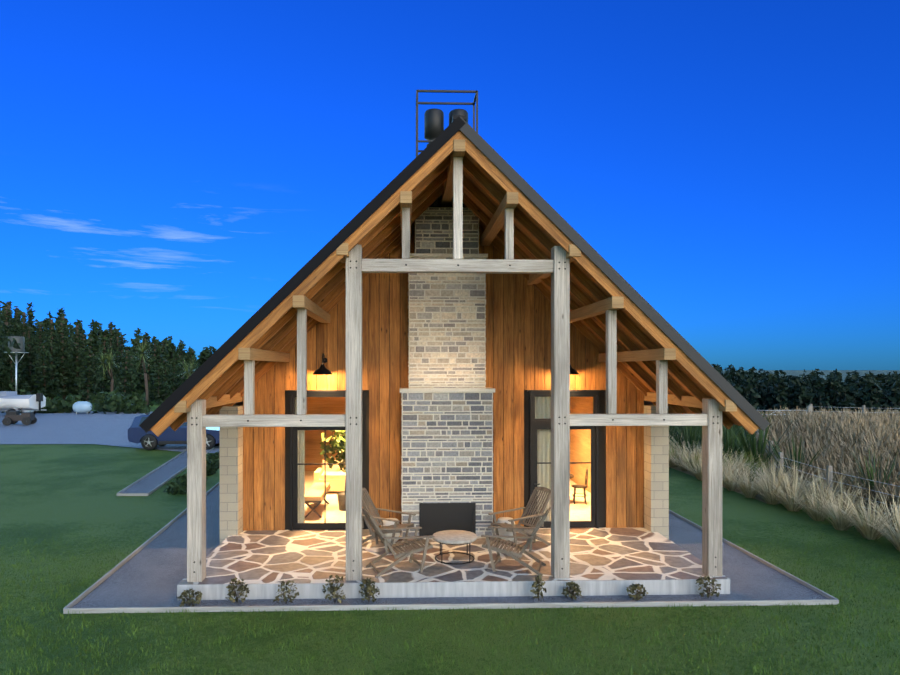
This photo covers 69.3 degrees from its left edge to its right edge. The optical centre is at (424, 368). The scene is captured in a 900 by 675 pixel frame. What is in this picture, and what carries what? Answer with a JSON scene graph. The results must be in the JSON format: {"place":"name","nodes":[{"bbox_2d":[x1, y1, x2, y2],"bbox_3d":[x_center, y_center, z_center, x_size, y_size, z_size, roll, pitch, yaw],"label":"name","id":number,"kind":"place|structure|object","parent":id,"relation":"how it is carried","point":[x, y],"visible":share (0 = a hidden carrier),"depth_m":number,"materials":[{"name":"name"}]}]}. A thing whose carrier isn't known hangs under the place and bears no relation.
{"place":"outdoors","nodes":[
{"label":"outdoors","id":0,"kind":"place"},
{"bbox_2d":[0,411,219,452],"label":"driveway gravel","id":1,"kind":"structure","parent":0,"point":[107,428],"depth_m":40.97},
{"bbox_2d":[2,408,36,424],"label":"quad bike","id":2,"kind":"object","parent":1,"relation":"on","point":[15,417],"visible":1,"depth_m":44.56,"materials":[{"name":"grey"}]},
{"bbox_2d":[0,391,46,413],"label":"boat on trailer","id":3,"kind":"object","parent":1,"relation":"on","point":[13,401],"visible":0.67,"depth_m":52.73,"materials":[{"name":"white plastic"}]},
{"bbox_2d":[72,401,91,413],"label":"propane tank","id":4,"kind":"object","parent":1,"relation":"on","point":[78,407],"visible":0.98,"depth_m":55.56,"materials":[{"name":"white metal"}]},
{"bbox_2d":[128,413,219,449],"bbox_3d":[-11.883,3.003,31.942,4.630,1.745,2.180,0,0,-2],"label":"suv","id":5,"kind":"object","parent":1,"relation":"on","point":[148,440],"visible":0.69,"depth_m":31.03,"materials":[{"name":"blue paint"}]},
{"bbox_2d":[253,204,605,529],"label":"wall cladding gaps","id":6,"kind":"object","parent":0,"point":[602,453],"depth_m":14.72,"materials":[{"name":"brown wood"}]},
{"bbox_2d":[305,471,590,522],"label":"interior floor","id":7,"kind":"structure","parent":0,"point":[340,516],"depth_m":16.88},
{"bbox_2d":[305,482,330,517],"bbox_3d":[-2.749,3.354,16.623,0.440,0.564,2.000,0,0,-2],"label":"interior bench","id":8,"kind":"object","parent":7,"relation":"on","point":[318,490],"depth_m":16.04,"materials":[{"name":"beige"}]},
{"bbox_2d":[314,460,345,490],"bbox_3d":[-2.135,3.157,19.344,2.200,0.770,1.000,0,0,-2],"label":"sofa","id":9,"kind":"object","parent":7,"relation":"on","point":[334,476],"depth_m":18.85,"materials":[{"name":"beige fabric"}]},
{"bbox_2d":[320,430,345,510],"bbox_3d":[-2.075,2.393,16.802,1.299,2.458,1.261,0,0,-2],"label":"potted ficus","id":10,"kind":"object","parent":7,"relation":"on","point":[339,438],"depth_m":16.61,"materials":[{"name":"green plant"}]},
{"bbox_2d":[305,397,592,492],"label":"interior walls","id":11,"kind":"structure","parent":7,"relation":"on","point":[582,448],"depth_m":21.25,"materials":[{"name":"painted plaster"}]},
{"bbox_2d":[572,468,587,504],"bbox_3d":[4.176,3.152,17.542,0.423,0.943,0.420,0,0,8],"label":"dining chair","id":12,"kind":"object","parent":7,"relation":"on","point":[575,486],"depth_m":17.44,"materials":[{"name":"brown wood"}]},
{"bbox_2d":[71,452,827,607],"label":"gravel path","id":13,"kind":"structure","parent":0,"point":[153,573],"depth_m":11.89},
{"bbox_2d":[176,588,203,606],"bbox_3d":[-3.854,3.747,10.663,0.438,0.282,0.403,0,0,-2],"label":"border shrub","id":14,"kind":"object","parent":13,"relation":"on","point":[198,598],"visible":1,"depth_m":10.62,"materials":[{"name":"green plant"}]},
{"bbox_2d":[225,577,249,602],"bbox_3d":[-3.095,3.673,10.743,0.387,0.428,0.375,0,0,-2],"label":"border shrub","id":15,"kind":"object","parent":13,"relation":"on","point":[231,588],"visible":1,"depth_m":10.73,"materials":[{"name":"green plant"}]},
{"bbox_2d":[273,580,298,603],"bbox_3d":[-2.287,3.688,10.737,0.419,0.400,0.430,0,0,-2],"label":"border shrub","id":16,"kind":"object","parent":13,"relation":"on","point":[285,600],"visible":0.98,"depth_m":10.71,"materials":[{"name":"green plant"}]},
{"bbox_2d":[322,575,345,602],"bbox_3d":[-1.507,3.652,10.773,0.396,0.472,0.472,0,0,-2],"label":"border shrub","id":17,"kind":"object","parent":13,"relation":"on","point":[332,590],"visible":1,"depth_m":10.72,"materials":[{"name":"green plant"}]},
{"bbox_2d":[359,577,379,601],"bbox_3d":[-0.929,3.686,10.804,0.356,0.404,0.402,0,0,-2],"label":"border shrub","id":18,"kind":"object","parent":13,"relation":"on","point":[368,590],"visible":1,"depth_m":10.78,"materials":[{"name":"green plant"}]},
{"bbox_2d":[530,575,546,599],"bbox_3d":[1.900,3.673,10.917,0.279,0.429,0.290,0,0,-2],"label":"border shrub","id":19,"kind":"object","parent":13,"relation":"on","point":[538,580],"visible":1,"depth_m":10.88,"materials":[{"name":"green plant"}]},
{"bbox_2d":[561,581,582,599],"bbox_3d":[2.470,3.729,10.929,0.352,0.317,0.346,0,0,13],"label":"border shrub","id":20,"kind":"object","parent":13,"relation":"on","point":[572,589],"visible":1,"depth_m":10.89,"materials":[{"name":"green plant"}]},
{"bbox_2d":[626,583,647,600],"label":"border shrub","id":21,"kind":"object","parent":13,"relation":"on","point":[637,593],"visible":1,"depth_m":10.88,"materials":[{"name":"green plant"}]},
{"bbox_2d":[696,575,720,597],"bbox_3d":[4.798,3.683,10.987,0.396,0.408,0.349,0,0,42],"label":"border shrub","id":22,"kind":"object","parent":13,"relation":"on","point":[700,581],"visible":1,"depth_m":10.98,"materials":[{"name":"green plant"}]},
{"bbox_2d":[0,370,899,674],"bbox_3d":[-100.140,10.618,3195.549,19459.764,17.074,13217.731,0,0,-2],"label":"ground","id":23,"kind":"structure","parent":0,"point":[50,490],"depth_m":10.18,"materials":[{"name":"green plant"}]},
{"bbox_2d":[0,329,20,354],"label":"tall pine","id":24,"kind":"object","parent":23,"relation":"on","point":[14,343],"visible":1,"depth_m":41.77,"materials":[{"name":"green plant"}]},
{"bbox_2d":[4,336,28,390],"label":"header tank","id":25,"kind":"object","parent":23,"relation":"on","point":[20,340],"visible":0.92,"depth_m":67.74,"materials":[{"name":"grey metal"}]},
{"bbox_2d":[2,387,153,413],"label":"yard shrubs","id":26,"kind":"object","parent":23,"relation":"on","point":[130,405],"visible":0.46,"depth_m":57.32,"materials":[{"name":"green plant"}]},
{"bbox_2d":[0,301,197,403],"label":"forest pine","id":27,"kind":"object","parent":23,"relation":"on","point":[67,363],"visible":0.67,"depth_m":80.41,"materials":[{"name":"green plant"}]},
{"bbox_2d":[2,302,215,389],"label":"forest pine","id":28,"kind":"object","parent":23,"relation":"on","point":[203,356],"visible":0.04,"depth_m":120.04,"materials":[{"name":"green plant"}]},
{"bbox_2d":[100,393,126,412],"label":"yard flax","id":29,"kind":"object","parent":23,"relation":"on","point":[113,405],"visible":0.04,"depth_m":57.76,"materials":[{"name":"green plant"}]},
{"bbox_2d":[95,339,196,404],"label":"trees","id":30,"kind":"object","parent":23,"relation":"on","point":[189,370],"visible":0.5,"depth_m":61.40,"materials":[{"name":"green plant"}]},
{"bbox_2d":[163,451,219,494],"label":"shrubs","id":31,"kind":"object","parent":23,"relation":"on","point":[213,461],"visible":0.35,"depth_m":22.27,"materials":[{"name":"green plant"}]},
{"bbox_2d":[220,402,668,543],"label":"block side walls","id":32,"kind":"structure","parent":23,"relation":"on","point":[656,478],"depth_m":14.45,"materials":[{"name":"concrete"}]},
{"bbox_2d":[235,115,652,403],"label":"roof","id":33,"kind":"structure","parent":32,"relation":"on","point":[454,117],"depth_m":10.96,"materials":[{"name":"black metal"}]},
{"bbox_2d":[416,90,477,207],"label":"flues and frame","id":34,"kind":"object","parent":33,"relation":"on","point":[433,123],"visible":0.46,"depth_m":14.21,"materials":[{"name":"black metal"}]},
{"bbox_2d":[139,116,769,432],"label":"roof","id":35,"kind":"structure","parent":33,"relation":"attached to","point":[370,208],"depth_m":10.94,"materials":[{"name":"black"}]},
{"bbox_2d":[149,130,760,436],"bbox_3d":[0.517,-1.501,12.998,10.411,5.254,4.041,0,0,-2],"label":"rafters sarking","id":36,"kind":"object","parent":33,"relation":"attached to","point":[488,185],"visible":0.52,"depth_m":11.87,"materials":[{"name":"brown wood"}]},
{"bbox_2d":[174,139,736,412],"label":"purlins","id":37,"kind":"object","parent":33,"relation":"attached to","point":[488,236],"visible":0.67,"depth_m":12.04,"materials":[{"name":"brown wood"}]},
{"bbox_2d":[400,207,494,536],"bbox_3d":[0.474,0.206,14.349,2.060,7.440,0.750,0,0,-2],"label":"chimney","id":38,"kind":"object","parent":23,"relation":"on","point":[432,390],"visible":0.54,"depth_m":14.05,"materials":[{"name":"grey brick"}]},
{"bbox_2d":[401,208,493,536],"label":"chimney stones","id":39,"kind":"object","parent":38,"relation":"attached to","point":[452,396],"visible":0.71,"depth_m":14.05,"materials":[{"name":"grey stone"}]},
{"bbox_2d":[0,514,899,674],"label":"grass blades","id":40,"kind":"object","parent":23,"relation":"on","point":[19,633],"visible":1,"depth_m":9.65,"materials":[{"name":"green plant"}]},
{"bbox_2d":[63,447,838,613],"bbox_3d":[-2.326,3.876,21.363,17.719,0.100,21.754,0,0,-2],"label":"gravel edging","id":41,"kind":"object","parent":23,"relation":"on","point":[830,600],"visible":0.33,"depth_m":10.64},
{"bbox_2d":[177,579,729,599],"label":"patio slab","id":42,"kind":"structure","parent":23,"relation":"on","point":[469,589],"depth_m":11.08,"materials":[{"name":"concrete"}]},
{"bbox_2d":[177,527,728,584],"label":"patio paving","id":43,"kind":"structure","parent":42,"relation":"on","point":[317,556],"depth_m":12.37,"materials":[{"name":"beige stone"}]},
{"bbox_2d":[295,397,304,522],"bbox_3d":[-2.883,2.029,14.838,0.280,3.146,0.110,0,0,-2],"label":"curtain","id":44,"kind":"object","parent":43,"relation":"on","point":[301,482],"depth_m":14.85,"materials":[{"name":"beige fabric"}]},
{"bbox_2d":[362,488,415,545],"bbox_3d":[-0.882,3.068,13.327,1.208,1.154,0.746,0,0,26],"label":"steamer chair","id":45,"kind":"object","parent":43,"relation":"on","point":[368,500],"visible":0.54,"depth_m":13.37,"materials":[{"name":"brown wood"}]},
{"bbox_2d":[381,518,399,542],"bbox_3d":[-0.726,3.397,13.706,0.410,0.455,0.410,0,0,-2],"label":"drum stool","id":46,"kind":"object","parent":43,"relation":"on","point":[387,523],"visible":0.42,"depth_m":13.55,"materials":[{"name":"grey ceramic"}]},
{"bbox_2d":[362,508,434,577],"bbox_3d":[-0.519,3.068,11.761,1.206,1.152,0.746,0,0,-20],"label":"steamer chair","id":47,"kind":"object","parent":43,"relation":"on","point":[389,548],"visible":0.96,"depth_m":11.63,"materials":[{"name":"brown wood"}]},
{"bbox_2d":[243,230,643,530],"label":"gable wall boards","id":48,"kind":"object","parent":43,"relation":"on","point":[523,335],"visible":0.48,"depth_m":14.70,"materials":[{"name":"brown wood"}]},
{"bbox_2d":[312,354,332,374],"bbox_3d":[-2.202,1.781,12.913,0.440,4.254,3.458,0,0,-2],"label":"barn lamp","id":49,"kind":"object","parent":48,"relation":"attached to","point":[322,370],"visible":0.9,"depth_m":14.12,"materials":[{"name":"black metal"}]},
{"bbox_2d":[287,390,601,530],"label":"door frames","id":50,"kind":"structure","parent":48,"relation":"attached to","point":[539,423],"depth_m":14.76,"materials":[{"name":"black metal"}]},
{"bbox_2d":[296,397,592,522],"bbox_3d":[0.461,2.101,14.749,6.880,3.030,0.001,0,0,-2],"label":"door glass","id":51,"kind":"object","parent":50,"relation":"in","point":[345,454],"visible":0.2,"depth_m":14.67,"materials":[{"name":"clear glass"}]},
{"bbox_2d":[570,364,578,374],"bbox_3d":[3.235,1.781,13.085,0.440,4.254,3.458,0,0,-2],"label":"barn lamp","id":52,"kind":"object","parent":48,"relation":"attached to","point":[573,371],"visible":0.35,"depth_m":14.26,"materials":[{"name":"black metal"}]},
{"bbox_2d":[419,503,475,535],"bbox_3d":[0.480,3.256,14.152,1.210,0.740,0.345,0,0,-2],"label":"fireplace insert","id":53,"kind":"object","parent":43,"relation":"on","point":[435,517],"visible":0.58,"depth_m":14.00,"materials":[{"name":"black metal"}]},
{"bbox_2d":[187,157,721,581],"bbox_3d":[0.570,-0.024,11.325,9.250,7.300,0.270,0,0,-2],"label":"timber frame","id":54,"kind":"object","parent":43,"relation":"on","point":[560,459],"visible":0.96,"depth_m":11.24,"materials":[{"name":"grey wood"}]},
{"bbox_2d":[191,260,718,572],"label":"bolts","id":55,"kind":"object","parent":54,"relation":"attached to","point":[558,417],"visible":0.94,"depth_m":11.24,"materials":[{"name":"black metal"}]},
{"bbox_2d":[432,530,476,564],"bbox_3d":[0.567,3.391,12.376,0.850,0.450,0.850,0,0,-2],"label":"coffee table","id":56,"kind":"object","parent":43,"relation":"on","point":[455,537],"visible":0.98,"depth_m":12.21,"materials":[{"name":"stone"}]},
{"bbox_2d":[497,517,514,540],"bbox_3d":[1.713,3.397,13.783,0.410,0.455,0.410,0,0,-2],"label":"drum stool","id":57,"kind":"object","parent":43,"relation":"on","point":[503,532],"visible":0.58,"depth_m":13.62,"materials":[{"name":"grey ceramic"}]},
{"bbox_2d":[481,507,550,574],"bbox_3d":[1.679,3.068,11.830,1.208,1.154,0.746,0,0,16],"label":"adirondack chair","id":58,"kind":"object","parent":43,"relation":"on","point":[499,542],"visible":0.98,"depth_m":11.66,"materials":[{"name":"brown wood"}]},
{"bbox_2d":[488,487,550,550],"bbox_3d":[2.012,3.068,13.419,1.208,1.154,0.746,0,0,-30],"label":"steamer chair","id":59,"kind":"object","parent":43,"relation":"on","point":[532,516],"visible":0.88,"depth_m":13.46,"materials":[{"name":"brown wood"}]},
{"bbox_2d":[535,397,550,520],"bbox_3d":[2.669,2.029,15.014,0.470,3.146,0.110,0,0,-2],"label":"curtain","id":60,"kind":"object","parent":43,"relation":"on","point":[544,470],"depth_m":15.02,"materials":[{"name":"beige fabric"}]},
{"bbox_2d":[669,445,772,481],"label":"yellow grass tufts","id":61,"kind":"object","parent":23,"relation":"on","point":[752,466],"visible":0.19,"depth_m":23.32,"materials":[{"name":"yellow plant"}]},
{"bbox_2d":[669,430,899,550],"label":"tall grass","id":62,"kind":"structure","parent":23,"relation":"on","point":[793,496],"depth_m":17.79,"materials":[{"name":"beige plant"}]},
{"bbox_2d":[669,395,899,494],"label":"flax plants","id":63,"kind":"object","parent":23,"relation":"on","point":[735,438],"visible":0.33,"depth_m":23.96,"materials":[{"name":"green plant"}]},
{"bbox_2d":[711,364,899,413],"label":"forest","id":64,"kind":"object","parent":23,"relation":"on","point":[854,391],"visible":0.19,"depth_m":90.45,"materials":[{"name":"green plant"}]},
{"bbox_2d":[750,406,899,520],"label":"field","id":65,"kind":"structure","parent":23,"relation":"on","point":[843,433],"depth_m":23.60,"materials":[{"name":"beige plant"}]},
{"bbox_2d":[754,404,899,513],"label":"fence","id":66,"kind":"object","parent":23,"relation":"on","point":[829,469],"visible":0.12,"depth_m":21.02,"materials":[{"name":"grey wood"}]},
{"bbox_2d":[0,0,899,369],"label":"sky","id":67,"kind":"structure","parent":0,"point":[167,167],"materials":[{"name":"blue"}]}
]}

